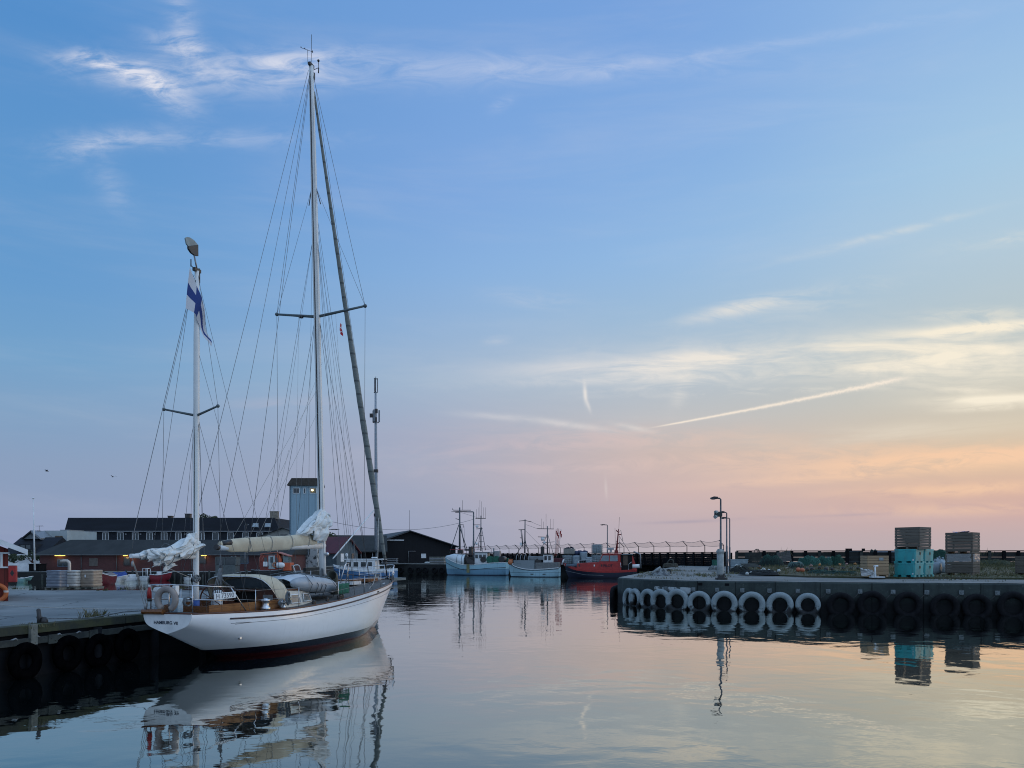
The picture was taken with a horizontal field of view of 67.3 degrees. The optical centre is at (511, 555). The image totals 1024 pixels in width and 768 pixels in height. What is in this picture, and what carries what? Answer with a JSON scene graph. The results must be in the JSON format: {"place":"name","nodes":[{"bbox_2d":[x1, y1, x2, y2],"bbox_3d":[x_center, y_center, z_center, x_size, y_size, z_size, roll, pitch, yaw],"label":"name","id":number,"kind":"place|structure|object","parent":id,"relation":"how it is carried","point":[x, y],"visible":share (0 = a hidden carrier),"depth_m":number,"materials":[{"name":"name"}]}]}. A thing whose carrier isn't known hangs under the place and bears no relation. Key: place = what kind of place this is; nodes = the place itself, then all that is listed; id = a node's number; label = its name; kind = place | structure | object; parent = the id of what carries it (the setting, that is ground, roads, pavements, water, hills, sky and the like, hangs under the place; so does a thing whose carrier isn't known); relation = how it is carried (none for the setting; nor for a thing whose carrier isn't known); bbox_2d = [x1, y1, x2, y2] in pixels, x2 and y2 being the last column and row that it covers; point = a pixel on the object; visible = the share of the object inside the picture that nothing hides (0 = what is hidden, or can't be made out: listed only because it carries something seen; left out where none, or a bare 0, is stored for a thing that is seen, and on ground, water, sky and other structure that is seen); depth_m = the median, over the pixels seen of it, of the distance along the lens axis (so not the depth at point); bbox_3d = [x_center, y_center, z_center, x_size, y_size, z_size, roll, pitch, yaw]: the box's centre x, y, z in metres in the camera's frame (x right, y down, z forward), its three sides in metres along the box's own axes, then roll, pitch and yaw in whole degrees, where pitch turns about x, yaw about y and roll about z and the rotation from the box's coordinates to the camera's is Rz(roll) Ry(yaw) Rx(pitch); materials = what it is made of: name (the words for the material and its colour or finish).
{"place":"outdoors","nodes":[
{"label":"outdoors","id":0,"kind":"place"},
{"bbox_2d":[8,563,40,570],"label":"garden wall","id":1,"kind":"structure","parent":0,"point":[22,566],"depth_m":97.00,"materials":[{"name":"white paint"}]},
{"bbox_2d":[0,590,213,625],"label":"quay deck","id":2,"kind":"structure","parent":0,"point":[110,601],"depth_m":28.74,"materials":[{"name":"concrete"}]},
{"bbox_2d":[0,539,27,600],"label":"red shed","id":3,"kind":"structure","parent":2,"relation":"on","point":[4,552],"depth_m":30.18,"materials":[{"name":"wood"}]},
{"bbox_2d":[0,583,8,601],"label":"life ring","id":4,"kind":"object","parent":3,"relation":"hanging from","point":[4,588],"visible":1,"depth_m":30.03,"materials":[{"name":"plastic"}]},
{"bbox_2d":[8,565,16,581],"bbox_3d":[-19.689,0.720,30.348,0.280,0.660,0.204,0,0,-20],"label":"fire box","id":5,"kind":"object","parent":3,"relation":"attached to","point":[12,573],"visible":1,"depth_m":30.26,"materials":[{"name":"red paint"}]},
{"bbox_2d":[36,608,47,622],"bbox_3d":[-12.012,1.570,19.673,0.310,0.440,0.210,0,0,-6],"label":"mooring bollard","id":6,"kind":"object","parent":2,"relation":"on","point":[40,618],"visible":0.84,"depth_m":19.62,"materials":[{"name":"metal"}]},
{"bbox_2d":[12,586,186,628],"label":"weeds","id":7,"kind":"object","parent":2,"relation":"on","point":[87,615],"visible":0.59,"depth_m":21.85,"materials":[{"name":"green plant"}]},
{"bbox_2d":[0,589,207,680],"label":"timber quay edge","id":8,"kind":"object","parent":2,"relation":"attached to","point":[154,642],"visible":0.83,"depth_m":20.48,"materials":[{"name":"wood"}]},
{"bbox_2d":[7,642,41,679],"bbox_3d":[-11.858,2.580,18.750,0.212,0.938,0.877,0,0,17],"label":"tyre fender","id":9,"kind":"object","parent":8,"relation":"hanging from","point":[17,652],"visible":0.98,"depth_m":18.64,"materials":[{"name":"black rubber"}]},
{"bbox_2d":[52,635,82,670],"bbox_3d":[-11.494,2.530,19.928,0.212,0.938,0.877,0,0,17],"label":"tyre fender","id":10,"kind":"object","parent":8,"relation":"hanging from","point":[60,645],"visible":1,"depth_m":19.81,"materials":[{"name":"black rubber"}]},
{"bbox_2d":[47,610,140,618],"bbox_3d":[-11.505,1.589,21.047,2.109,0.210,2.700,0,0,38],"label":"mooring rope","id":11,"kind":"object","parent":8,"relation":"attached to","point":[95,616],"visible":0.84,"depth_m":21.01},
{"bbox_2d":[84,633,112,666],"bbox_3d":[-11.206,2.580,20.862,0.212,0.938,0.877,0,0,17],"label":"tyre fender","id":12,"kind":"object","parent":8,"relation":"hanging from","point":[92,642],"visible":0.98,"depth_m":20.74,"materials":[{"name":"black rubber"}]},
{"bbox_2d":[114,628,139,660],"bbox_3d":[-10.907,2.530,21.831,0.212,0.938,0.877,0,0,17],"label":"tyre fender","id":13,"kind":"object","parent":8,"relation":"hanging from","point":[121,653],"visible":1,"depth_m":21.70,"materials":[{"name":"black rubber"}]},
{"bbox_2d":[102,572,116,584],"bbox_3d":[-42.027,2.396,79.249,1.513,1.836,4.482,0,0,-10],"label":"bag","id":14,"kind":"object","parent":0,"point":[109,578],"visible":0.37,"depth_m":79.01,"materials":[{"name":"plastic"}]},
{"bbox_2d":[113,571,128,581],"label":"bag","id":15,"kind":"object","parent":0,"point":[122,576],"visible":0.54,"depth_m":88.81,"materials":[{"name":"plastic"}]},
{"bbox_2d":[17,570,302,571],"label":"shore ground","id":16,"kind":"structure","parent":0,"point":[157,571],"depth_m":95.23,"materials":[{"name":"concrete"}]},
{"bbox_2d":[18,550,39,562],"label":"bush","id":17,"kind":"object","parent":16,"relation":"on","point":[23,557],"visible":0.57,"depth_m":99.73,"materials":[{"name":"green plant"}]},
{"bbox_2d":[32,498,35,569],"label":"flagpole","id":18,"kind":"object","parent":16,"relation":"on","point":[34,537],"visible":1,"depth_m":93.94,"materials":[{"name":"metal"}]},
{"bbox_2d":[8,530,65,562],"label":"dark roof house","id":19,"kind":"structure","parent":16,"relation":"on","point":[44,540],"depth_m":108.61,"materials":[{"name":"white paint"}]},
{"bbox_2d":[29,564,45,571],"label":"black bin store","id":20,"kind":"structure","parent":16,"relation":"on","point":[40,567],"depth_m":95.00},
{"bbox_2d":[46,530,96,540],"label":"white building","id":21,"kind":"structure","parent":16,"relation":"on","point":[66,535],"depth_m":114.00,"materials":[{"name":"metal"}]},
{"bbox_2d":[17,572,305,579],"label":"basin wall","id":22,"kind":"structure","parent":16,"relation":"on","point":[36,575],"depth_m":93.14,"materials":[{"name":"concrete"}]},
{"bbox_2d":[33,540,307,570],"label":"brick warehouse","id":23,"kind":"structure","parent":16,"relation":"on","point":[105,555],"depth_m":98.00,"materials":[{"name":"brick"}]},
{"bbox_2d":[65,511,288,539],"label":"long building","id":24,"kind":"structure","parent":16,"relation":"on","point":[115,528],"depth_m":125.00,"materials":[{"name":"stone"}]},
{"bbox_2d":[258,528,288,536],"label":"pale gable building","id":25,"kind":"structure","parent":16,"relation":"on","point":[283,532],"depth_m":116.00,"materials":[{"name":"grey"}]},
{"bbox_2d":[287,478,324,566],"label":"silo tower","id":26,"kind":"structure","parent":16,"relation":"on","point":[307,488],"depth_m":105.00,"materials":[{"name":"metal"}]},
{"bbox_2d":[326,536,361,565],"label":"red roof house","id":27,"kind":"structure","parent":16,"relation":"on","point":[333,544],"depth_m":114.45,"materials":[{"name":"white paint"}]},
{"bbox_2d":[149,572,171,580],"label":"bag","id":28,"kind":"object","parent":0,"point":[158,575],"visible":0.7,"depth_m":91.48,"materials":[{"name":"plastic"}]},
{"bbox_2d":[0,556,1023,767],"bbox_3d":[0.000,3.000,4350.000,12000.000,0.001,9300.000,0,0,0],"label":"water","id":29,"kind":"structure","parent":0,"point":[467,671],"depth_m":16.62,"materials":[{"name":"liquid"}]},
{"bbox_2d":[41,570,247,580],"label":"basin piles","id":30,"kind":"object","parent":29,"relation":"in","point":[161,571],"visible":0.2,"depth_m":92.63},
{"bbox_2d":[138,568,150,580],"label":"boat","id":31,"kind":"object","parent":29,"relation":"on","point":[144,578],"visible":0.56,"depth_m":91.51,"materials":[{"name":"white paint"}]},
{"bbox_2d":[214,557,240,576],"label":"grey cabin boat","id":32,"kind":"object","parent":29,"relation":"on","point":[230,565],"visible":0.35,"depth_m":79.32,"materials":[{"name":"paint"}]},
{"bbox_2d":[129,34,394,657],"bbox_3d":[-7.414,-7.365,26.680,3.740,22.570,15.562,0,0,16],"label":"sailing yacht","id":33,"kind":"object","parent":29,"relation":"on","point":[245,614],"visible":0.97,"depth_m":24.20,"materials":[{"name":"white paint"}]},
{"bbox_2d":[154,586,178,611],"bbox_3d":[-9.200,1.149,20.468,0.710,0.678,0.110,0,0,16],"label":"horseshoe buoy","id":34,"kind":"object","parent":33,"relation":"attached to","point":[173,594],"visible":1,"depth_m":20.42,"materials":[{"name":"plastic"}]},
{"bbox_2d":[170,598,182,612],"bbox_3d":[-9.062,1.305,20.777,0.260,0.450,0.220,0,0,16],"label":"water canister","id":35,"kind":"object","parent":33,"relation":"on","point":[179,608],"visible":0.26,"depth_m":20.70,"materials":[{"name":"white plastic"}]},
{"bbox_2d":[186,269,211,345],"bbox_3d":[-8.715,-6.910,21.407,0.172,1.967,1.031,0,0,16],"label":"ensign","id":36,"kind":"object","parent":33,"relation":"attached to","point":[194,304],"visible":0.98,"depth_m":21.29,"materials":[{"name":"fabric"}]},
{"bbox_2d":[271,571,336,595],"bbox_3d":[-7.037,0.960,25.983,1.723,0.903,3.080,0,0,16],"label":"inflatable dinghy","id":37,"kind":"object","parent":33,"relation":"on","point":[295,580],"visible":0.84,"depth_m":25.30,"materials":[{"name":"grey rubber"}]},
{"bbox_2d":[339,582,349,593],"bbox_3d":[-5.785,1.132,26.469,0.049,0.386,0.940,0,0,12],"label":"green cloth","id":38,"kind":"object","parent":33,"relation":"hanging from","point":[344,586],"visible":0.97,"depth_m":26.52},
{"bbox_2d":[251,551,293,576],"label":"orange workboat","id":39,"kind":"object","parent":29,"relation":"on","point":[286,564],"visible":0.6,"depth_m":81.20,"materials":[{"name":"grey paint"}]},
{"bbox_2d":[333,548,397,578],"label":"cabin boat","id":40,"kind":"object","parent":29,"relation":"on","point":[355,571],"visible":0.61,"depth_m":89.21,"materials":[{"name":"grey paint"}]},
{"bbox_2d":[445,500,508,574],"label":"fishing boat","id":41,"kind":"object","parent":29,"relation":"on","point":[484,563],"visible":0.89,"depth_m":117.25,"materials":[{"name":"blue paint"}]},
{"bbox_2d":[508,519,560,576],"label":"fishing boat","id":42,"kind":"object","parent":29,"relation":"on","point":[535,566],"visible":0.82,"depth_m":107.58,"materials":[{"name":"grey paint"}]},
{"bbox_2d":[564,517,641,577],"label":"boat","id":43,"kind":"object","parent":29,"relation":"on","point":[615,564],"visible":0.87,"depth_m":102.52,"materials":[{"name":"red paint"}]},
{"bbox_2d":[0,0,1023,555],"label":"sky","id":44,"kind":"structure","parent":0,"point":[642,263],"materials":[{"name":"blue"}]},
{"bbox_2d":[610,587,616,602],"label":"tyre fender","id":45,"kind":"object","parent":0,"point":[613,594],"visible":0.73,"depth_m":49.11,"materials":[{"name":"black rubber"}]},
{"bbox_2d":[306,563,1023,583],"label":"harbour ground","id":46,"kind":"structure","parent":0,"point":[732,577],"depth_m":47.14,"materials":[{"name":"concrete"}]},
{"bbox_2d":[45,570,69,589],"bbox_3d":[-23.902,1.284,40.518,0.808,1.011,1.040,0,0,3],"label":"wrapped pallet","id":47,"kind":"object","parent":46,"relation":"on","point":[56,579],"visible":1,"depth_m":40.07,"materials":[{"name":"plastic"}]},
{"bbox_2d":[67,570,84,588],"bbox_3d":[-23.423,1.290,41.154,0.878,0.999,1.055,0,0,3],"label":"wrapped pallet","id":48,"kind":"object","parent":46,"relation":"on","point":[73,578],"visible":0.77,"depth_m":40.69,"materials":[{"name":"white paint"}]},
{"bbox_2d":[80,570,103,588],"bbox_3d":[-22.691,1.279,41.484,0.842,1.022,1.055,0,0,3],"label":"wrapped pallet","id":49,"kind":"object","parent":46,"relation":"on","point":[91,579],"visible":1,"depth_m":41.03,"materials":[{"name":"white paint"}]},
{"bbox_2d":[303,565,396,576],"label":"basin wall","id":50,"kind":"structure","parent":46,"relation":"on","point":[314,571],"depth_m":98.02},
{"bbox_2d":[335,535,387,563],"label":"open shed","id":51,"kind":"structure","parent":46,"relation":"on","point":[368,541],"depth_m":132.63,"materials":[{"name":"wood"}]},
{"bbox_2d":[370,377,379,558],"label":"telecom mast","id":52,"kind":"object","parent":46,"relation":"on","point":[373,414],"visible":0.96,"depth_m":130.81,"materials":[{"name":"metal"}]},
{"bbox_2d":[383,510,458,562],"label":"timber warehouse","id":53,"kind":"structure","parent":46,"relation":"on","point":[409,546],"depth_m":140.37,"materials":[{"name":"black paint"}]},
{"bbox_2d":[429,557,445,563],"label":"lumber stack","id":54,"kind":"object","parent":46,"relation":"on","point":[437,561],"visible":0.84,"depth_m":127.52,"materials":[{"name":"wood"}]},
{"bbox_2d":[397,564,654,574],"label":"quay wall","id":55,"kind":"structure","parent":46,"relation":"on","point":[438,566],"depth_m":125.03,"materials":[{"name":"concrete"}]},
{"bbox_2d":[456,540,731,566],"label":"timber breakwater","id":56,"kind":"object","parent":46,"relation":"on","point":[679,558],"visible":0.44,"depth_m":109.55,"materials":[{"name":"wood"}]},
{"bbox_2d":[591,555,601,561],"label":"tank cage","id":57,"kind":"object","parent":46,"relation":"on","point":[595,558],"visible":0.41,"depth_m":115.43,"materials":[{"name":"metal"}]},
{"bbox_2d":[591,544,602,554],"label":"tank cage","id":58,"kind":"object","parent":57,"relation":"on","point":[596,549],"visible":0.99,"depth_m":115.42,"materials":[{"name":"metal"}]},
{"bbox_2d":[651,567,671,575],"bbox_3d":[10.562,1.095,54.542,1.582,0.693,1.100,0,0,0],"label":"tarpaulin heap","id":59,"kind":"object","parent":46,"relation":"on","point":[660,571],"visible":0.99,"depth_m":54.27,"materials":[{"name":"grey fabric"}]},
{"bbox_2d":[710,496,726,579],"bbox_3d":[12.042,-1.029,44.907,0.912,4.858,0.535,0,0,0],"label":"street lamp","id":60,"kind":"object","parent":46,"relation":"on","point":[720,564],"visible":1,"depth_m":44.81,"materials":[{"name":"metal"}]},
{"bbox_2d":[722,511,727,573],"bbox_3d":[16.458,-1.036,60.000,0.722,4.872,0.260,0,0,0],"label":"street lamp","id":61,"kind":"object","parent":46,"relation":"on","point":[726,545],"visible":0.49,"depth_m":59.94,"materials":[{"name":"metal"}]},
{"bbox_2d":[722,517,730,570],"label":"street lamp","id":62,"kind":"object","parent":46,"relation":"on","point":[729,544],"visible":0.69,"depth_m":68.96,"materials":[{"name":"metal"}]},
{"bbox_2d":[618,566,1023,615],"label":"quay wall","id":63,"kind":"structure","parent":46,"relation":"on","point":[925,592],"depth_m":40.29,"materials":[{"name":"concrete"}]},
{"bbox_2d":[623,588,635,605],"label":"painted tyre","id":64,"kind":"object","parent":63,"relation":"attached to","point":[632,596],"visible":0.76,"depth_m":46.34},
{"bbox_2d":[629,588,640,606],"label":"painted tyre","id":65,"kind":"object","parent":63,"relation":"attached to","point":[635,591],"visible":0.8,"depth_m":45.37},
{"bbox_2d":[640,589,656,607],"bbox_3d":[7.878,2.580,44.592,0.287,1.330,1.330,-1,-1,-32],"label":"painted tyre","id":66,"kind":"object","parent":63,"relation":"attached to","point":[644,592],"visible":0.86,"depth_m":44.72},
{"bbox_2d":[650,589,671,608],"bbox_3d":[8.470,2.603,43.735,0.287,1.437,1.437,-5,1,-42],"label":"painted tyre","id":67,"kind":"object","parent":63,"relation":"attached to","point":[657,592],"visible":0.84,"depth_m":43.83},
{"bbox_2d":[665,589,688,609],"bbox_3d":[9.233,2.556,42.957,1.418,1.418,0.287,4,3,37],"label":"painted tyre","id":68,"kind":"object","parent":63,"relation":"attached to","point":[672,593],"visible":0.84,"depth_m":42.88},
{"bbox_2d":[687,591,710,610],"bbox_3d":[10.279,2.595,42.249,1.320,1.320,0.287,-8,-6,25],"label":"painted tyre","id":69,"kind":"object","parent":63,"relation":"attached to","point":[704,595],"visible":0.87,"depth_m":42.17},
{"bbox_2d":[711,591,737,610],"bbox_3d":[11.492,2.615,41.657,1.424,1.424,0.287,5,3,19],"label":"painted tyre","id":70,"kind":"object","parent":63,"relation":"attached to","point":[727,594],"visible":0.84,"depth_m":41.54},
{"bbox_2d":[738,591,765,611],"bbox_3d":[12.849,2.635,41.228,1.425,1.425,0.287,7,4,18],"label":"painted tyre","id":71,"kind":"object","parent":63,"relation":"attached to","point":[744,597],"visible":0.76,"depth_m":41.12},
{"bbox_2d":[766,592,793,612],"bbox_3d":[14.204,2.626,40.801,1.398,1.398,0.287,1,-1,19],"label":"painted tyre","id":72,"kind":"object","parent":63,"relation":"attached to","point":[784,596],"visible":0.8,"depth_m":40.71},
{"bbox_2d":[795,593,820,612],"bbox_3d":[15.532,2.591,40.383,1.274,1.274,0.287,-2,-1,18],"label":"painted tyre","id":73,"kind":"object","parent":63,"relation":"attached to","point":[802,597],"visible":0.88,"depth_m":40.30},
{"bbox_2d":[826,592,854,613],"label":"tyre fender","id":74,"kind":"object","parent":63,"relation":"hanging from","point":[846,597],"visible":0.88,"depth_m":39.87,"materials":[{"name":"black rubber"}]},
{"bbox_2d":[857,591,886,613],"bbox_3d":[18.543,2.539,39.634,1.457,1.457,0.301,8,4,15],"label":"tyre fender","id":75,"kind":"object","parent":63,"relation":"hanging from","point":[863,597],"visible":0.85,"depth_m":39.53,"materials":[{"name":"black rubber"}]},
{"bbox_2d":[893,592,922,614],"bbox_3d":[20.185,2.530,39.250,1.389,1.389,0.301,7,0,13],"label":"tyre fender","id":76,"kind":"object","parent":63,"relation":"hanging from","point":[916,598],"visible":0.91,"depth_m":39.16,"materials":[{"name":"black rubber"}]},
{"bbox_2d":[929,593,959,614],"bbox_3d":[21.856,2.619,38.859,1.412,1.412,0.301,6,2,11],"label":"tyre fender","id":77,"kind":"object","parent":63,"relation":"hanging from","point":[953,600],"visible":0.79,"depth_m":38.76,"materials":[{"name":"black rubber"}]},
{"bbox_2d":[961,594,991,615],"bbox_3d":[23.278,2.587,38.526,1.367,1.367,0.301,5,0,15],"label":"tyre fender","id":78,"kind":"object","parent":63,"relation":"hanging from","point":[985,600],"visible":0.82,"depth_m":38.44,"materials":[{"name":"black rubber"}]},
{"bbox_2d":[996,591,1023,615],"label":"tyre fender","id":79,"kind":"object","parent":63,"relation":"hanging from","point":[1002,600],"visible":0.85,"depth_m":38.11,"materials":[{"name":"black rubber"}]},
{"bbox_2d":[860,568,876,575],"bbox_3d":[21.201,1.002,45.791,0.973,0.531,0.204,0,0,5],"label":"torn plastic","id":80,"kind":"object","parent":46,"relation":"on","point":[865,572],"visible":0.94,"depth_m":45.77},
{"bbox_2d":[735,548,1023,564],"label":"timber breakwater","id":81,"kind":"object","parent":46,"relation":"on","point":[847,556],"visible":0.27,"depth_m":110.48,"materials":[{"name":"wood"}]},
{"bbox_2d":[766,547,1021,566],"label":"reeds","id":82,"kind":"object","parent":46,"relation":"on","point":[999,564],"visible":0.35,"depth_m":91.25,"materials":[{"name":"green plant"}]},
{"bbox_2d":[633,563,1023,581],"bbox_3d":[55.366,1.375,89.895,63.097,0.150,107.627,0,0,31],"label":"grass ground","id":83,"kind":"structure","parent":0,"point":[799,574],"depth_m":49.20,"materials":[{"name":"plant"}]},
{"bbox_2d":[728,559,747,566],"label":"white tub","id":84,"kind":"object","parent":83,"relation":"on","point":[734,562],"visible":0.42,"depth_m":84.79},
{"bbox_2d":[729,565,749,572],"bbox_3d":[17.835,1.035,60.159,1.856,0.605,1.292,0,0,-22],"label":"net heap","id":85,"kind":"object","parent":83,"relation":"on","point":[736,568],"visible":0.98,"depth_m":59.74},
{"bbox_2d":[745,552,761,563],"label":"slatted crate","id":86,"kind":"object","parent":83,"relation":"on","point":[754,557],"visible":0.69,"depth_m":98.41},
{"bbox_2d":[739,569,778,574],"bbox_3d":[17.084,1.148,53.422,2.135,0.373,3.048,0,0,-32],"label":"net heap","id":87,"kind":"object","parent":83,"relation":"on","point":[760,572],"visible":1,"depth_m":52.67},
{"bbox_2d":[758,554,783,566],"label":"net heap","id":88,"kind":"object","parent":83,"relation":"on","point":[767,559],"visible":0.98,"depth_m":90.82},
{"bbox_2d":[777,551,791,562],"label":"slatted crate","id":89,"kind":"object","parent":83,"relation":"on","point":[786,558],"visible":0.72,"depth_m":106.96,"materials":[{"name":"plastic"}]},
{"bbox_2d":[788,561,803,568],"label":"net heap","id":90,"kind":"object","parent":83,"relation":"on","point":[792,565],"visible":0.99,"depth_m":77.14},
{"bbox_2d":[798,555,820,565],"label":"net heap","id":91,"kind":"object","parent":83,"relation":"on","point":[811,560],"visible":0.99,"depth_m":93.14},
{"bbox_2d":[818,556,832,565],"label":"net heap","id":92,"kind":"object","parent":83,"relation":"on","point":[824,560],"visible":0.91,"depth_m":97.91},
{"bbox_2d":[831,555,844,565],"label":"net heap","id":93,"kind":"object","parent":83,"relation":"on","point":[837,559],"visible":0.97,"depth_m":98.10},
{"bbox_2d":[823,570,855,573],"bbox_3d":[23.390,1.192,54.904,2.417,0.285,1.683,0,0,38],"label":"net heap","id":94,"kind":"object","parent":83,"relation":"on","point":[837,572],"visible":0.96,"depth_m":54.44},
{"bbox_2d":[860,556,888,576],"bbox_3d":[22.041,0.650,46.786,1.271,1.290,1.162,0,0,4],"label":"slatted crate","id":95,"kind":"object","parent":83,"relation":"on","point":[882,569],"visible":0.82,"depth_m":46.25,"materials":[{"name":"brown wood"}]},
{"bbox_2d":[894,563,923,576],"bbox_3d":[24.189,0.865,46.895,1.275,0.860,1.288,0,0,-38],"label":"fish tub","id":96,"kind":"object","parent":83,"relation":"on","point":[908,569],"visible":1,"depth_m":46.46,"materials":[{"name":"teal plastic"}]},
{"bbox_2d":[894,549,923,562],"bbox_3d":[24.199,0.035,46.895,1.275,0.860,1.288,0,0,-39],"label":"fish tub","id":97,"kind":"object","parent":96,"relation":"on","point":[908,555],"visible":0.94,"depth_m":46.46,"materials":[{"name":"teal plastic"}]},
{"bbox_2d":[895,527,930,548],"bbox_3d":[24.488,-1.055,47.000,1.415,1.330,1.531,0,0,-35],"label":"slatted crate","id":98,"kind":"object","parent":97,"relation":"on","point":[912,537],"visible":0.97,"depth_m":46.58,"materials":[{"name":"plastic"}]},
{"bbox_2d":[923,563,933,576],"bbox_3d":[25.245,0.865,47.720,1.275,0.860,1.288,0,0,-38],"label":"fish tub","id":99,"kind":"object","parent":83,"relation":"on","point":[927,569],"visible":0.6,"depth_m":47.16,"materials":[{"name":"teal plastic"}]},
{"bbox_2d":[923,549,933,562],"bbox_3d":[25.245,0.035,47.720,1.275,0.860,1.288,0,0,-37],"label":"fish tub","id":100,"kind":"object","parent":99,"relation":"on","point":[927,555],"visible":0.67,"depth_m":47.16,"materials":[{"name":"teal plastic"}]},
{"bbox_2d":[933,559,941,574],"bbox_3d":[29.142,0.814,52.950,0.834,1.203,1.031,0,-1,33],"label":"white sack","id":101,"kind":"object","parent":83,"relation":"on","point":[937,568],"visible":0.56,"depth_m":52.62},
{"bbox_2d":[933,549,951,560],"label":"net heap","id":102,"kind":"object","parent":83,"relation":"on","point":[941,553],"visible":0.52,"depth_m":103.15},
{"bbox_2d":[945,554,979,574],"bbox_3d":[30.272,0.590,51.702,1.352,1.420,1.714,0,0,-41],"label":"slatted crate","id":103,"kind":"object","parent":83,"relation":"on","point":[954,566],"visible":0.98,"depth_m":51.23,"materials":[{"name":"grey wood"}]},
{"bbox_2d":[945,532,979,553],"bbox_3d":[30.273,-0.840,51.699,1.343,1.400,1.691,0,0,-40],"label":"slatted crate","id":104,"kind":"object","parent":103,"relation":"on","point":[963,542],"visible":1,"depth_m":51.27,"materials":[{"name":"grey wood"}]},
{"bbox_2d":[975,559,1012,565],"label":"net heap","id":105,"kind":"object","parent":83,"relation":"on","point":[1003,562],"visible":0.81,"depth_m":92.83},
{"bbox_2d":[1015,556,1023,574],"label":"slatted crate","id":106,"kind":"object","parent":83,"relation":"on","point":[1019,568],"visible":0.98,"depth_m":51.41,"materials":[{"name":"grey wood"}]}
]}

